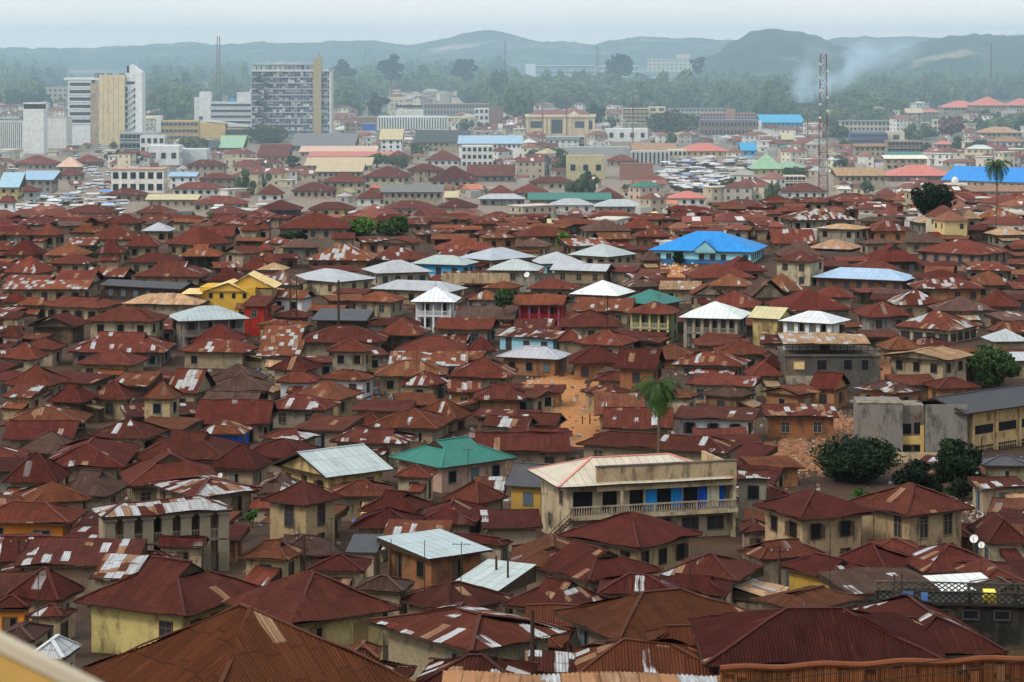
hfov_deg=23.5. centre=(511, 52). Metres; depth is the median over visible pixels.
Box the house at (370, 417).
[356,412,381,427]
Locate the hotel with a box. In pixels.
[647,54,694,71]
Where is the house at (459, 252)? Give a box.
[437,249,471,256]
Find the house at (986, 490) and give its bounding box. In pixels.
[967,476,1023,512]
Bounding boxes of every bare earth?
[522,373,598,402]
[542,371,599,446]
[662,266,692,277]
[763,437,827,478]
[813,413,852,474]
[881,365,890,379]
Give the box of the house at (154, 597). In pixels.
[72,555,261,653]
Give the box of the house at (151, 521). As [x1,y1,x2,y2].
[90,495,232,571]
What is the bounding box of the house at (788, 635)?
[688,607,945,674]
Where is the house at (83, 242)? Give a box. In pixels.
[67,237,99,248]
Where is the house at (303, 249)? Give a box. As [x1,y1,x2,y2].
[279,239,321,263]
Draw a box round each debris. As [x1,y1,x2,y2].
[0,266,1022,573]
[660,262,698,275]
[948,495,986,523]
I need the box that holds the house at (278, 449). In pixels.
[253,437,326,471]
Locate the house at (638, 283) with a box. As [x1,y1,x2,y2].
[617,275,659,295]
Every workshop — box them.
[148,145,182,164]
[183,148,209,162]
[619,163,652,179]
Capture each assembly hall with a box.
[0,119,22,148]
[48,117,71,147]
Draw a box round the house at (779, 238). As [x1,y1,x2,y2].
[766,229,815,247]
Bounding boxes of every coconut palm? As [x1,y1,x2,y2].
[630,376,683,452]
[984,159,1013,228]
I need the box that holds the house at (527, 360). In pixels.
[496,345,572,375]
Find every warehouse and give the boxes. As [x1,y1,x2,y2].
[257,144,291,161]
[290,133,358,150]
[299,146,378,156]
[304,157,373,170]
[307,151,395,156]
[561,146,630,154]
[757,114,803,126]
[940,166,1023,184]
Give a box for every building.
[0,172,25,204]
[0,194,17,210]
[12,155,61,169]
[23,184,42,203]
[26,171,60,192]
[45,88,67,102]
[56,157,84,171]
[58,168,85,180]
[66,204,122,216]
[76,154,104,166]
[120,132,159,149]
[133,204,176,217]
[140,135,166,151]
[156,115,199,140]
[171,182,224,194]
[184,159,228,177]
[197,173,235,187]
[200,119,251,138]
[205,206,248,213]
[211,92,251,126]
[219,136,246,152]
[258,200,303,215]
[307,202,356,215]
[315,163,365,183]
[322,172,366,194]
[355,187,382,205]
[356,116,377,123]
[362,123,374,130]
[362,166,413,189]
[377,116,447,129]
[379,129,403,151]
[381,184,444,206]
[388,151,413,164]
[396,105,423,115]
[406,164,443,182]
[414,130,469,151]
[423,103,488,114]
[425,150,460,165]
[429,166,477,186]
[444,191,458,201]
[457,135,522,157]
[467,164,514,181]
[474,108,488,125]
[485,185,514,194]
[489,107,502,125]
[489,211,507,213]
[513,183,548,199]
[525,110,595,134]
[526,64,535,76]
[527,193,611,206]
[527,451,737,536]
[536,65,594,76]
[546,135,579,147]
[566,155,604,178]
[597,187,624,198]
[599,65,638,77]
[605,128,647,141]
[630,143,676,149]
[630,150,669,164]
[639,68,646,72]
[667,108,724,115]
[668,149,686,162]
[679,143,728,155]
[699,109,755,118]
[699,119,761,135]
[727,199,758,209]
[748,154,784,173]
[777,332,881,392]
[780,161,806,170]
[781,183,828,197]
[831,193,862,197]
[837,120,889,130]
[848,132,887,142]
[853,384,1023,452]
[874,187,895,194]
[874,580,1023,655]
[881,155,927,169]
[884,140,923,151]
[885,131,904,139]
[902,108,922,124]
[933,141,952,148]
[967,185,1023,194]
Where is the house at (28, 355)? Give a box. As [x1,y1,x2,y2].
[2,342,48,371]
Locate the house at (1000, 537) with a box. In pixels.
[965,511,1023,560]
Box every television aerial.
[29,572,47,621]
[111,395,119,419]
[231,376,239,398]
[452,542,470,601]
[545,558,556,602]
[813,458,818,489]
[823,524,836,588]
[871,493,879,539]
[914,518,926,546]
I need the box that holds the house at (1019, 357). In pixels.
[999,352,1023,378]
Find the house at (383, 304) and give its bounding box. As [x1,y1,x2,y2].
[350,291,409,316]
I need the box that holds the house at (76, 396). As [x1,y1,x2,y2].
[46,382,106,423]
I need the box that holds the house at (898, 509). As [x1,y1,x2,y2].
[848,482,975,546]
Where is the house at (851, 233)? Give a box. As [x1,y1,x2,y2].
[814,223,871,243]
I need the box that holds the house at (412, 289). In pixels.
[371,279,467,304]
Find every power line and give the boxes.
[19,538,300,555]
[740,647,1023,681]
[860,661,1023,681]
[997,677,1023,681]
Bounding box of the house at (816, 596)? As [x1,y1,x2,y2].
[749,585,867,609]
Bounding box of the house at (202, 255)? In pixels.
[178,244,224,267]
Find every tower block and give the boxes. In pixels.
[23,102,47,153]
[194,92,211,121]
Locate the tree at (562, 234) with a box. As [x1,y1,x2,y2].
[557,231,570,245]
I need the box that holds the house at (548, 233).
[512,226,573,251]
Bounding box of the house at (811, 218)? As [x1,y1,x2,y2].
[777,208,858,229]
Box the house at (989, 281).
[967,271,1011,294]
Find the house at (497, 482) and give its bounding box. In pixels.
[474,476,506,508]
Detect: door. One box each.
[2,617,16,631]
[36,640,42,648]
[47,629,52,640]
[61,620,68,637]
[62,601,69,608]
[63,475,69,484]
[66,659,72,666]
[111,495,115,504]
[117,519,121,538]
[160,490,165,498]
[177,552,188,561]
[202,548,203,568]
[206,258,210,267]
[230,320,234,329]
[230,473,238,481]
[233,495,241,514]
[238,542,240,560]
[248,430,252,441]
[258,470,261,483]
[289,560,293,574]
[301,474,306,480]
[309,626,323,637]
[317,433,324,446]
[317,532,324,537]
[354,500,364,518]
[376,553,378,574]
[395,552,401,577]
[414,432,421,441]
[429,479,430,498]
[440,303,445,314]
[445,649,457,658]
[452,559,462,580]
[505,593,512,613]
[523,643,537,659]
[550,306,553,317]
[620,550,629,557]
[641,550,648,562]
[660,315,663,326]
[749,538,760,548]
[776,476,782,486]
[786,571,788,586]
[821,324,825,331]
[840,547,850,554]
[975,539,978,554]
[976,490,979,509]
[1000,470,1009,475]
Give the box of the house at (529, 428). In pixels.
[510,426,569,431]
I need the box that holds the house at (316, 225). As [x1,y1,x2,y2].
[276,212,351,238]
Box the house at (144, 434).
[86,417,169,451]
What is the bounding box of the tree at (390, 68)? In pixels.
[376,54,404,93]
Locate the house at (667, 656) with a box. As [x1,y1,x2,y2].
[573,638,718,674]
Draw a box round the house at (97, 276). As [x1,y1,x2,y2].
[55,270,105,296]
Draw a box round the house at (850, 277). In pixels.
[811,267,915,288]
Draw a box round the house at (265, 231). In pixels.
[259,223,272,237]
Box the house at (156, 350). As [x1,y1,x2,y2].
[66,331,176,366]
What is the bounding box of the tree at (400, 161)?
[383,154,408,168]
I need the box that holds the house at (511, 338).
[495,326,565,349]
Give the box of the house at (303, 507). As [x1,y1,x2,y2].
[259,480,344,545]
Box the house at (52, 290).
[0,280,93,300]
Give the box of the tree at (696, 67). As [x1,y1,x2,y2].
[689,57,704,80]
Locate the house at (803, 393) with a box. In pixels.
[760,383,821,403]
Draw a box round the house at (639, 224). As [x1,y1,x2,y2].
[622,217,660,234]
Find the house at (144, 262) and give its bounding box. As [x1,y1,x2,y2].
[124,252,183,273]
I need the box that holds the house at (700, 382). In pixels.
[685,373,761,402]
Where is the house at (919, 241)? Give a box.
[902,233,945,253]
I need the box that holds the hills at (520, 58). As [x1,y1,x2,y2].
[9,47,890,73]
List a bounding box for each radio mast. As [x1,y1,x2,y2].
[216,36,220,101]
[596,46,598,95]
[818,54,828,196]
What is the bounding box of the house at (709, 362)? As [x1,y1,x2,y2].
[671,351,751,376]
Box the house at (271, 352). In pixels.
[256,339,304,375]
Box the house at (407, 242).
[373,235,423,251]
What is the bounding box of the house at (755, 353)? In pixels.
[713,340,767,367]
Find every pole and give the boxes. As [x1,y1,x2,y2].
[10,537,26,554]
[249,312,249,342]
[289,275,290,319]
[295,534,312,570]
[296,276,296,320]
[337,280,339,324]
[504,41,505,99]
[530,609,534,661]
[542,101,543,142]
[603,295,611,328]
[632,82,633,142]
[770,546,788,584]
[990,42,991,97]
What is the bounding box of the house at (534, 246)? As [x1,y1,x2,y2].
[512,237,553,256]
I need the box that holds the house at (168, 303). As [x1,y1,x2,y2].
[122,292,209,318]
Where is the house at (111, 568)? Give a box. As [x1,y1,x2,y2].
[87,553,148,616]
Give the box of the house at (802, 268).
[771,251,828,285]
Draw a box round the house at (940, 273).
[912,269,970,280]
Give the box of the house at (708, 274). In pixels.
[680,262,756,287]
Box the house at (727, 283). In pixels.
[708,274,752,295]
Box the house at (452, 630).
[367,601,569,680]
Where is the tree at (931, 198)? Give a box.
[909,182,957,214]
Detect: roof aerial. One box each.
[391,539,391,575]
[424,540,424,589]
[690,557,690,590]
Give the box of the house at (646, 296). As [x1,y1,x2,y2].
[627,289,684,307]
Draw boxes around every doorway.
[573,492,591,513]
[603,491,616,511]
[630,489,642,510]
[657,488,670,508]
[683,487,696,507]
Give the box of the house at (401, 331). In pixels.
[379,318,428,351]
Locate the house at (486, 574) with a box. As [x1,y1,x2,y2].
[455,559,535,614]
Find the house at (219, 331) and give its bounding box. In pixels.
[189,324,248,342]
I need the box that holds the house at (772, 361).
[758,355,780,381]
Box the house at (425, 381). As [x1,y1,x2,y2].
[398,370,447,398]
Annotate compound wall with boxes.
[442,273,508,294]
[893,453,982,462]
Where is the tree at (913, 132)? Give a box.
[903,123,938,139]
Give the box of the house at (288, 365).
[268,354,324,386]
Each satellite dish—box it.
[970,534,977,548]
[978,542,984,552]
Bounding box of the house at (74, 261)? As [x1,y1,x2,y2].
[46,253,101,276]
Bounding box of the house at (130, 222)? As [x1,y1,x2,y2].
[103,213,145,232]
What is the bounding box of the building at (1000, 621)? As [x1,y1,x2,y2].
[874,580,1023,655]
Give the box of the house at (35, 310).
[12,297,51,318]
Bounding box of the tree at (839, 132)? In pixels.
[828,125,850,139]
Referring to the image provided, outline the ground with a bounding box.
[0,71,1023,669]
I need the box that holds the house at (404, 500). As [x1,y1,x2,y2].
[357,489,433,513]
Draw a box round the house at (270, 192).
[256,184,284,200]
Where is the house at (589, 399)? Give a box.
[579,384,636,412]
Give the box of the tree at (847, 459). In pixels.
[809,434,906,483]
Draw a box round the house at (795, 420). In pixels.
[760,403,838,437]
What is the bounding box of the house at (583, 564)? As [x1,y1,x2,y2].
[536,540,663,591]
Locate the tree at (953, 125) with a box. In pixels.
[938,115,965,134]
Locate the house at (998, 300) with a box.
[977,288,1021,312]
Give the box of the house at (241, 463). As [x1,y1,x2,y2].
[209,444,274,484]
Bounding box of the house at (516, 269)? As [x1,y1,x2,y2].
[486,259,543,291]
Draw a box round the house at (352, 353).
[326,338,375,372]
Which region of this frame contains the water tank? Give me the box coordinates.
[983,589,995,602]
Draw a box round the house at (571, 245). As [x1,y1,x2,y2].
[559,238,611,256]
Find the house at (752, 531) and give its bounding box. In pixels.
[739,518,764,558]
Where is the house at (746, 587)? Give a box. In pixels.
[658,552,788,609]
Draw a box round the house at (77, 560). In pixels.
[1,538,146,596]
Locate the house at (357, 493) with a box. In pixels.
[330,479,394,520]
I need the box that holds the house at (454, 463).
[388,436,516,492]
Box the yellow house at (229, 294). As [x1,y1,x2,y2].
[182,270,281,312]
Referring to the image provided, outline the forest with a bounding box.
[0,47,1023,130]
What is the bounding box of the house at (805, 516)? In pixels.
[751,488,874,556]
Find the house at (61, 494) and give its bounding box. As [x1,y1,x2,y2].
[12,481,92,522]
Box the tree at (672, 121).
[645,108,700,131]
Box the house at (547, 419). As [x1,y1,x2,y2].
[516,410,566,427]
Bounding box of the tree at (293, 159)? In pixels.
[284,155,300,167]
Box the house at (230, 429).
[201,419,255,443]
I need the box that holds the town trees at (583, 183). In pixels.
[104,111,1023,219]
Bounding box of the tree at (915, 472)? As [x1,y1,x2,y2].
[891,458,942,492]
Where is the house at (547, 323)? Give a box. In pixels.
[513,318,555,328]
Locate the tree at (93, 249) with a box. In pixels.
[85,245,128,258]
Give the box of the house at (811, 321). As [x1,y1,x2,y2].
[778,311,851,332]
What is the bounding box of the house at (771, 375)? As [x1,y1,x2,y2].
[742,361,784,396]
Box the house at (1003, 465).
[981,455,1023,481]
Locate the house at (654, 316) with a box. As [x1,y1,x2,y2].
[624,301,682,343]
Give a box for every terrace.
[145,194,200,206]
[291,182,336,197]
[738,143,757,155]
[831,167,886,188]
[885,151,921,154]
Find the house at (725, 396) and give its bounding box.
[700,385,761,416]
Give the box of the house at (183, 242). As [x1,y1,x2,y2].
[163,225,233,254]
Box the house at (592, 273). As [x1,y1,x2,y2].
[549,262,614,283]
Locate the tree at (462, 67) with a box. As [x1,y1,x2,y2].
[450,58,478,90]
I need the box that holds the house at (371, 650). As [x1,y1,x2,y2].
[348,640,382,659]
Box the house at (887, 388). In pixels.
[853,380,924,399]
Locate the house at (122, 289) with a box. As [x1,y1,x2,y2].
[99,279,199,299]
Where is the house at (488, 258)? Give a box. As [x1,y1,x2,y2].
[460,247,536,272]
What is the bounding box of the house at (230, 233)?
[203,226,239,247]
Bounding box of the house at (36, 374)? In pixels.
[1,365,70,403]
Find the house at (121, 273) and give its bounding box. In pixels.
[88,267,135,290]
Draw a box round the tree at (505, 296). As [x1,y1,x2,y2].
[494,288,513,316]
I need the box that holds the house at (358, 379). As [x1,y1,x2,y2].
[320,368,376,397]
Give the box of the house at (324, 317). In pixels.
[311,308,373,329]
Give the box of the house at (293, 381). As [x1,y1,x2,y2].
[274,370,321,398]
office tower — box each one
[64,64,144,144]
[251,57,333,138]
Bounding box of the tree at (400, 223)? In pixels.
[374,215,409,234]
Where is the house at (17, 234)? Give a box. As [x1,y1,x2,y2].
[3,226,35,245]
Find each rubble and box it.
[771,412,847,485]
[834,404,852,442]
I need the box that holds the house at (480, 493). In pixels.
[442,480,508,529]
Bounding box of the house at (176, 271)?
[130,261,214,287]
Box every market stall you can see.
[40,196,54,203]
[41,193,52,199]
[47,199,61,203]
[59,198,71,204]
[69,204,84,208]
[97,196,109,203]
[100,190,111,195]
[668,177,679,183]
[673,184,686,190]
[682,173,694,179]
[689,184,701,191]
[699,161,709,167]
[708,175,722,181]
[709,163,720,168]
[722,160,734,165]
[736,160,746,165]
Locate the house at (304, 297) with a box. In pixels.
[275,289,316,311]
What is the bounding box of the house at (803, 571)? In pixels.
[778,552,867,589]
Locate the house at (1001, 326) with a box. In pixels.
[983,320,1023,335]
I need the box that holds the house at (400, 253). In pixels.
[376,246,428,264]
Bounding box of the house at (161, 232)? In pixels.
[141,222,176,242]
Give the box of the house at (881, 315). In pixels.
[852,301,914,333]
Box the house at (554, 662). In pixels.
[525,650,576,674]
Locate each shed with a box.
[0,214,20,218]
[0,220,15,222]
[0,222,23,225]
[0,226,16,240]
[0,241,14,245]
[0,245,12,257]
[0,251,5,257]
[0,258,17,262]
[0,264,15,280]
[0,293,9,305]
[0,306,27,312]
[0,312,7,326]
[0,325,24,342]
[0,343,13,348]
[0,348,14,360]
[0,361,23,372]
[0,370,21,393]
[0,446,29,456]
[0,457,27,492]
[0,494,22,504]
[0,532,41,535]
[0,535,78,570]
[0,571,35,575]
[0,574,29,598]
[2,332,53,343]
[13,219,27,222]
[14,214,46,218]
[18,221,53,229]
[24,215,53,218]
[28,218,55,224]
[46,217,69,227]
[55,370,115,393]
[56,213,79,216]
[57,221,82,235]
[59,215,86,216]
[65,217,98,224]
[67,524,98,537]
[71,512,98,530]
[86,215,116,217]
[91,217,113,228]
[120,401,196,419]
[130,369,174,384]
[139,216,170,229]
[142,415,203,436]
[143,214,168,216]
[144,219,172,226]
[162,213,181,216]
[164,211,194,214]
[164,320,172,340]
[168,218,207,230]
[171,215,206,218]
[186,222,218,228]
[208,141,219,151]
[208,214,246,221]
[209,261,240,275]
[210,216,241,221]
[212,220,230,225]
[224,221,261,234]
[227,524,249,563]
[229,511,240,523]
[230,219,265,225]
[233,237,270,247]
[235,303,276,314]
[238,305,283,319]
[243,217,272,225]
[253,214,295,225]
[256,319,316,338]
[260,506,347,539]
[260,533,342,571]
[263,253,300,268]
[264,504,349,531]
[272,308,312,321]
[293,413,362,447]
[303,356,331,375]
[308,265,358,272]
[309,304,349,323]
[322,294,362,308]
[332,288,372,295]
[338,216,362,219]
[351,399,415,417]
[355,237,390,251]
[356,214,377,218]
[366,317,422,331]
[369,348,389,371]
[370,216,392,223]
[377,214,409,217]
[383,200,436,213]
[393,392,438,408]
[397,219,431,232]
[408,304,463,319]
[411,230,440,243]
[413,217,441,218]
[413,218,452,228]
[426,215,458,224]
[427,228,459,233]
[428,274,441,280]
[431,234,468,245]
[433,213,470,215]
[434,225,462,233]
[436,215,461,224]
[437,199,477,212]
[443,271,486,272]
[454,226,482,237]
[458,216,495,225]
[461,283,493,294]
[461,292,512,305]
[468,217,502,226]
[469,220,497,230]
[472,230,509,241]
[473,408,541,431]
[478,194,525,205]
[479,233,515,248]
[480,508,542,551]
[481,281,524,294]
[483,214,507,218]
[493,226,533,238]
[495,222,527,226]
[502,219,528,221]
[503,217,527,219]
[506,220,541,224]
[509,383,565,406]
[512,215,548,222]
[516,389,549,410]
[526,213,549,222]
[528,223,573,233]
[539,267,544,281]
[549,198,593,211]
[551,219,589,223]
[556,214,589,218]
[558,215,583,218]
[560,220,596,233]
[566,311,575,316]
[593,371,619,386]
[594,199,638,212]
[597,367,619,374]
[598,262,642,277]
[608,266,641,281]
[616,330,669,336]
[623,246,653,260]
[624,273,663,278]
[627,334,670,348]
[628,215,662,226]
[630,385,675,406]
[639,269,669,276]
[640,213,668,222]
[650,277,686,292]
[659,223,688,232]
[661,216,681,222]
[665,205,701,215]
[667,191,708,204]
[670,208,712,211]
[670,212,699,216]
[671,228,707,236]
[677,313,685,336]
[678,208,713,215]
[688,222,718,227]
[692,338,749,350]
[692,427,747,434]
[699,332,744,337]
[703,210,735,217]
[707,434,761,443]
[708,202,739,210]
[717,205,748,211]
[725,226,752,238]
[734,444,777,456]
[734,455,744,464]
[736,210,784,221]
[736,483,790,518]
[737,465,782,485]
[739,214,766,216]
[739,455,804,486]
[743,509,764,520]
[746,203,773,209]
[746,317,752,336]
[747,217,772,231]
[750,220,776,233]
[752,226,782,239]
[759,200,795,209]
[759,334,782,354]
[762,196,788,199]
[767,349,777,359]
[774,206,807,214]
[784,203,805,206]
[790,197,807,202]
[798,198,830,208]
[808,197,836,206]
[824,260,849,271]
[833,198,874,205]
[833,257,866,264]
[834,197,861,199]
[838,196,872,198]
[838,206,857,218]
[843,202,866,205]
[845,322,861,332]
[849,287,884,303]
[856,239,901,253]
[857,329,896,349]
[858,216,902,226]
[869,293,898,303]
[870,195,891,202]
[871,289,909,293]
[878,197,894,202]
[879,214,917,225]
[881,203,906,211]
[884,374,934,399]
[911,337,955,348]
[912,232,940,236]
[916,261,960,273]
[920,455,937,462]
[924,266,955,272]
[926,461,985,496]
[939,234,971,241]
[954,192,987,195]
[956,348,977,357]
[961,522,972,550]
[962,261,1001,275]
[963,263,1015,280]
[965,198,982,204]
[966,368,974,381]
[967,225,987,241]
[970,205,990,211]
[977,224,997,237]
[978,348,1023,371]
[984,311,1023,328]
[987,497,1023,513]
[990,507,1023,517]
[992,290,1023,293]
[994,321,1023,327]
[996,559,1023,577]
[1004,245,1023,258]
[1004,517,1023,523]
[1006,282,1023,290]
[1007,252,1023,264]
[1007,259,1023,269]
[1008,294,1023,311]
[1009,270,1023,281]
[1011,240,1023,244]
[1011,524,1023,534]
[1012,276,1023,281]
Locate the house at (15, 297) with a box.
[1,291,25,306]
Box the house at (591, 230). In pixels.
[579,219,632,237]
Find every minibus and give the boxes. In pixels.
[77,188,83,192]
[86,170,95,173]
[88,166,97,169]
[93,173,102,176]
[93,180,102,184]
[98,184,108,187]
[117,200,128,204]
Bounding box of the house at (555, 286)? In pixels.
[526,279,578,297]
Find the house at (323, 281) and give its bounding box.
[296,268,377,294]
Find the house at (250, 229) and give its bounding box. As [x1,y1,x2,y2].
[239,222,260,236]
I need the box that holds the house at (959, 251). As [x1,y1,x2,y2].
[913,240,1012,270]
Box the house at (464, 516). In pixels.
[422,498,487,533]
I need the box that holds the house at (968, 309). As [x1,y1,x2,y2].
[927,296,996,328]
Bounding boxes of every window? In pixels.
[0,384,6,393]
[26,292,31,296]
[32,529,50,534]
[41,292,47,298]
[48,309,54,315]
[56,292,63,298]
[74,310,81,317]
[78,355,84,360]
[88,311,94,317]
[97,324,103,332]
[105,403,113,413]
[113,172,117,178]
[117,325,123,331]
[121,289,125,295]
[122,172,126,178]
[130,172,135,178]
[132,249,136,254]
[133,290,137,296]
[134,265,138,271]
[137,325,143,331]
[139,172,144,178]
[139,184,144,189]
[140,491,150,500]
[147,355,156,364]
[148,172,153,178]
[148,184,153,189]
[152,403,160,413]
[154,517,159,532]
[157,172,161,178]
[157,184,161,189]
[158,234,163,239]
[159,620,172,638]
[161,153,165,158]
[164,333,169,339]
[165,351,168,360]
[170,246,174,252]
[171,153,175,158]
[172,320,175,329]
[173,401,176,412]
[180,247,184,252]
[188,323,194,331]
[190,617,200,623]
[191,355,197,363]
[229,356,235,364]
[242,293,246,298]
[251,309,256,317]
[269,307,272,315]
[278,412,286,423]
[284,504,293,527]
[287,261,293,267]
[291,302,295,308]
[304,413,312,420]
[305,250,309,255]
[313,479,322,487]
[317,503,325,526]
[322,366,331,374]
[324,231,328,236]
[328,284,331,291]
[337,355,344,363]
[341,401,346,412]
[352,355,361,364]
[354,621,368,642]
[361,304,366,308]
[366,354,369,363]
[366,382,369,392]
[370,245,374,250]
[371,359,378,368]
[378,305,383,312]
[383,276,387,282]
[386,380,393,389]
[387,339,392,346]
[402,594,407,613]
[403,339,409,344]
[407,275,412,279]
[408,293,413,300]
[416,560,423,578]
[421,318,429,326]
[423,304,428,311]
[426,237,430,242]
[436,267,440,273]
[438,387,443,398]
[448,470,456,483]
[458,421,464,429]
[460,397,467,401]
[471,467,478,479]
[472,333,477,341]
[476,519,481,533]
[490,653,498,659]
[492,330,495,338]
[492,464,499,475]
[502,546,506,560]
[505,337,511,349]
[506,241,510,246]
[508,361,515,367]
[510,273,515,279]
[520,402,525,409]
[523,492,532,505]
[526,362,532,370]
[528,307,533,314]
[530,121,541,127]
[538,401,541,409]
[543,363,549,371]
[544,456,553,463]
[545,396,552,406]
[547,511,551,527]
[550,237,554,245]
[558,489,562,505]
[560,273,564,279]
[570,164,575,170]
[575,121,584,127]
[576,274,581,280]
[579,627,588,647]
[581,367,588,375]
[583,164,588,170]
[588,330,594,335]
[592,274,597,280]
[593,449,602,455]
[596,164,600,170]
[619,275,623,281]
[632,372,639,382]
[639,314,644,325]
[643,239,647,244]
[658,368,661,377]
[659,547,667,564]
[666,253,670,259]
[676,543,688,560]
[678,326,683,333]
[682,516,698,529]
[684,368,691,374]
[684,422,695,433]
[685,293,690,299]
[696,389,703,398]
[699,254,703,260]
[707,423,718,427]
[707,515,723,529]
[710,254,714,260]
[717,400,723,405]
[721,254,725,259]
[729,423,740,426]
[747,358,754,366]
[747,485,758,499]
[748,421,752,433]
[762,322,767,329]
[770,514,777,531]
[778,398,784,403]
[781,421,789,432]
[782,263,787,269]
[785,520,795,537]
[793,361,804,369]
[799,264,803,270]
[799,277,803,283]
[804,398,809,403]
[810,523,824,539]
[813,421,821,432]
[816,359,827,370]
[819,280,824,285]
[819,394,826,403]
[839,392,841,402]
[840,324,844,332]
[840,520,854,536]
[843,359,852,370]
[846,232,850,237]
[856,282,861,287]
[861,359,868,370]
[865,296,870,302]
[866,599,875,604]
[876,320,881,327]
[893,135,898,139]
[893,283,898,288]
[893,515,901,538]
[896,360,902,369]
[901,331,909,338]
[903,396,910,399]
[907,308,912,314]
[909,264,913,270]
[913,331,922,338]
[913,361,919,371]
[919,516,928,538]
[922,252,926,260]
[926,333,934,336]
[930,363,936,372]
[934,255,938,260]
[939,334,947,340]
[943,513,952,535]
[946,363,950,372]
[951,333,955,341]
[958,255,961,264]
[958,332,962,340]
[958,361,962,370]
[962,609,978,620]
[964,331,969,338]
[970,292,975,298]
[971,329,975,337]
[979,315,984,321]
[981,289,986,294]
[984,546,988,558]
[993,610,1010,620]
[1002,253,1005,262]
[1019,303,1023,310]
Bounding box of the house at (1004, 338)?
[981,329,1023,348]
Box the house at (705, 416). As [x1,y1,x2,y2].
[673,405,760,434]
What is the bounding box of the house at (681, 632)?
[644,624,695,644]
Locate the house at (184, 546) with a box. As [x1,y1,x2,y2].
[157,535,208,568]
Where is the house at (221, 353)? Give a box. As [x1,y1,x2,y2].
[178,338,261,368]
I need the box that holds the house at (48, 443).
[17,430,74,456]
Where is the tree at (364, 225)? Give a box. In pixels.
[348,216,378,234]
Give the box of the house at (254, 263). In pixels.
[236,257,269,278]
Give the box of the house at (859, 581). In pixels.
[817,566,939,606]
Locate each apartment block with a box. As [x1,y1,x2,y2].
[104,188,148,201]
[110,167,168,192]
[167,172,199,188]
[192,196,249,210]
[461,145,492,166]
[529,176,573,188]
[546,136,584,145]
[606,155,636,166]
[622,108,648,123]
[648,107,665,118]
[779,133,794,143]
[783,175,805,186]
[851,143,886,162]
[885,165,947,181]
[922,108,938,115]
[932,119,943,135]
[938,101,968,118]
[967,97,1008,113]
[975,127,1022,139]
[989,136,1023,146]
[1006,98,1023,111]
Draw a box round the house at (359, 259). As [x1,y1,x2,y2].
[304,243,379,273]
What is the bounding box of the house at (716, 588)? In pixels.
[664,573,735,600]
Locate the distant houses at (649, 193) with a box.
[0,79,1023,244]
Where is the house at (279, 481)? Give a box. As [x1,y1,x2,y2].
[249,471,299,521]
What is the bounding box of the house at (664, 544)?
[556,511,703,575]
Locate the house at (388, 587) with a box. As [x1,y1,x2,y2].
[353,574,415,644]
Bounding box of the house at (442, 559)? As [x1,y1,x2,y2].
[377,528,492,590]
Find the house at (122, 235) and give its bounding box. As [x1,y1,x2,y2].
[91,224,140,247]
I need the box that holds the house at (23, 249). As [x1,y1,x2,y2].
[2,238,47,263]
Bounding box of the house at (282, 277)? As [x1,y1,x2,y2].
[261,270,308,289]
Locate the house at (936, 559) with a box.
[896,542,988,575]
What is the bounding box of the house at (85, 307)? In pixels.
[39,296,121,322]
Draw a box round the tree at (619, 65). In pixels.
[604,53,634,82]
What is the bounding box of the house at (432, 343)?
[393,336,468,351]
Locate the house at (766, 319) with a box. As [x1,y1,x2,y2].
[748,306,795,346]
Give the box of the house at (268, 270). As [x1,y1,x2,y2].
[256,262,290,280]
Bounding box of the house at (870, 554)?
[837,542,911,567]
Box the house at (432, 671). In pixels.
[415,653,539,681]
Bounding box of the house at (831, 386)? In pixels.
[809,371,850,408]
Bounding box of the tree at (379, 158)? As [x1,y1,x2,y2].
[366,152,387,167]
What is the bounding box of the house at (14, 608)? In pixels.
[0,594,35,631]
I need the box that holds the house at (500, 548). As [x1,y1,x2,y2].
[453,532,513,563]
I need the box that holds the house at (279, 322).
[260,320,297,328]
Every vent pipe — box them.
[495,556,497,569]
[507,561,508,577]
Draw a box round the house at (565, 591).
[501,576,609,616]
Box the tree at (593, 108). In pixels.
[586,103,605,122]
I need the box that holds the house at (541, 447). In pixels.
[468,431,572,474]
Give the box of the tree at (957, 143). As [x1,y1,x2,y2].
[951,136,961,148]
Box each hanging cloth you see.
[902,591,912,595]
[921,592,927,601]
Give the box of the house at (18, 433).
[2,420,85,447]
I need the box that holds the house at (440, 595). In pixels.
[400,580,512,612]
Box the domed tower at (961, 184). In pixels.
[944,177,967,188]
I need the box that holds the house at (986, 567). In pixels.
[950,557,1023,587]
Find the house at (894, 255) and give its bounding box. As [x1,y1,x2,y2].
[862,243,921,270]
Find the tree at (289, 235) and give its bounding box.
[278,230,294,239]
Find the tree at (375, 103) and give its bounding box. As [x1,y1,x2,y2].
[365,92,390,115]
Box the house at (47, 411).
[0,403,94,430]
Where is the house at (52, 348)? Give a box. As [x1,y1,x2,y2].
[29,337,68,365]
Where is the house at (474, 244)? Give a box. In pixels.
[433,238,493,253]
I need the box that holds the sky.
[0,0,1023,48]
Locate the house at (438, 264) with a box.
[412,255,479,274]
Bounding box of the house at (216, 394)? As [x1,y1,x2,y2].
[203,390,267,399]
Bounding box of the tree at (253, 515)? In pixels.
[244,508,258,527]
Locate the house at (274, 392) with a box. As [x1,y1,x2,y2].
[211,363,280,400]
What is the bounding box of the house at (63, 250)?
[42,243,93,265]
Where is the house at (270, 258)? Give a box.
[263,253,282,263]
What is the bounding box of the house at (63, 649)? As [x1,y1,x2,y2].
[37,634,81,668]
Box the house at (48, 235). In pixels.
[31,224,67,248]
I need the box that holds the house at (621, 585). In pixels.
[597,572,678,597]
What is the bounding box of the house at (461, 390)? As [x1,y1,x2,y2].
[447,379,480,402]
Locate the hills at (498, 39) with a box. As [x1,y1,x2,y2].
[0,30,1020,59]
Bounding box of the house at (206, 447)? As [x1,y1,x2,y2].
[130,429,250,470]
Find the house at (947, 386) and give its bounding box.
[922,376,980,400]

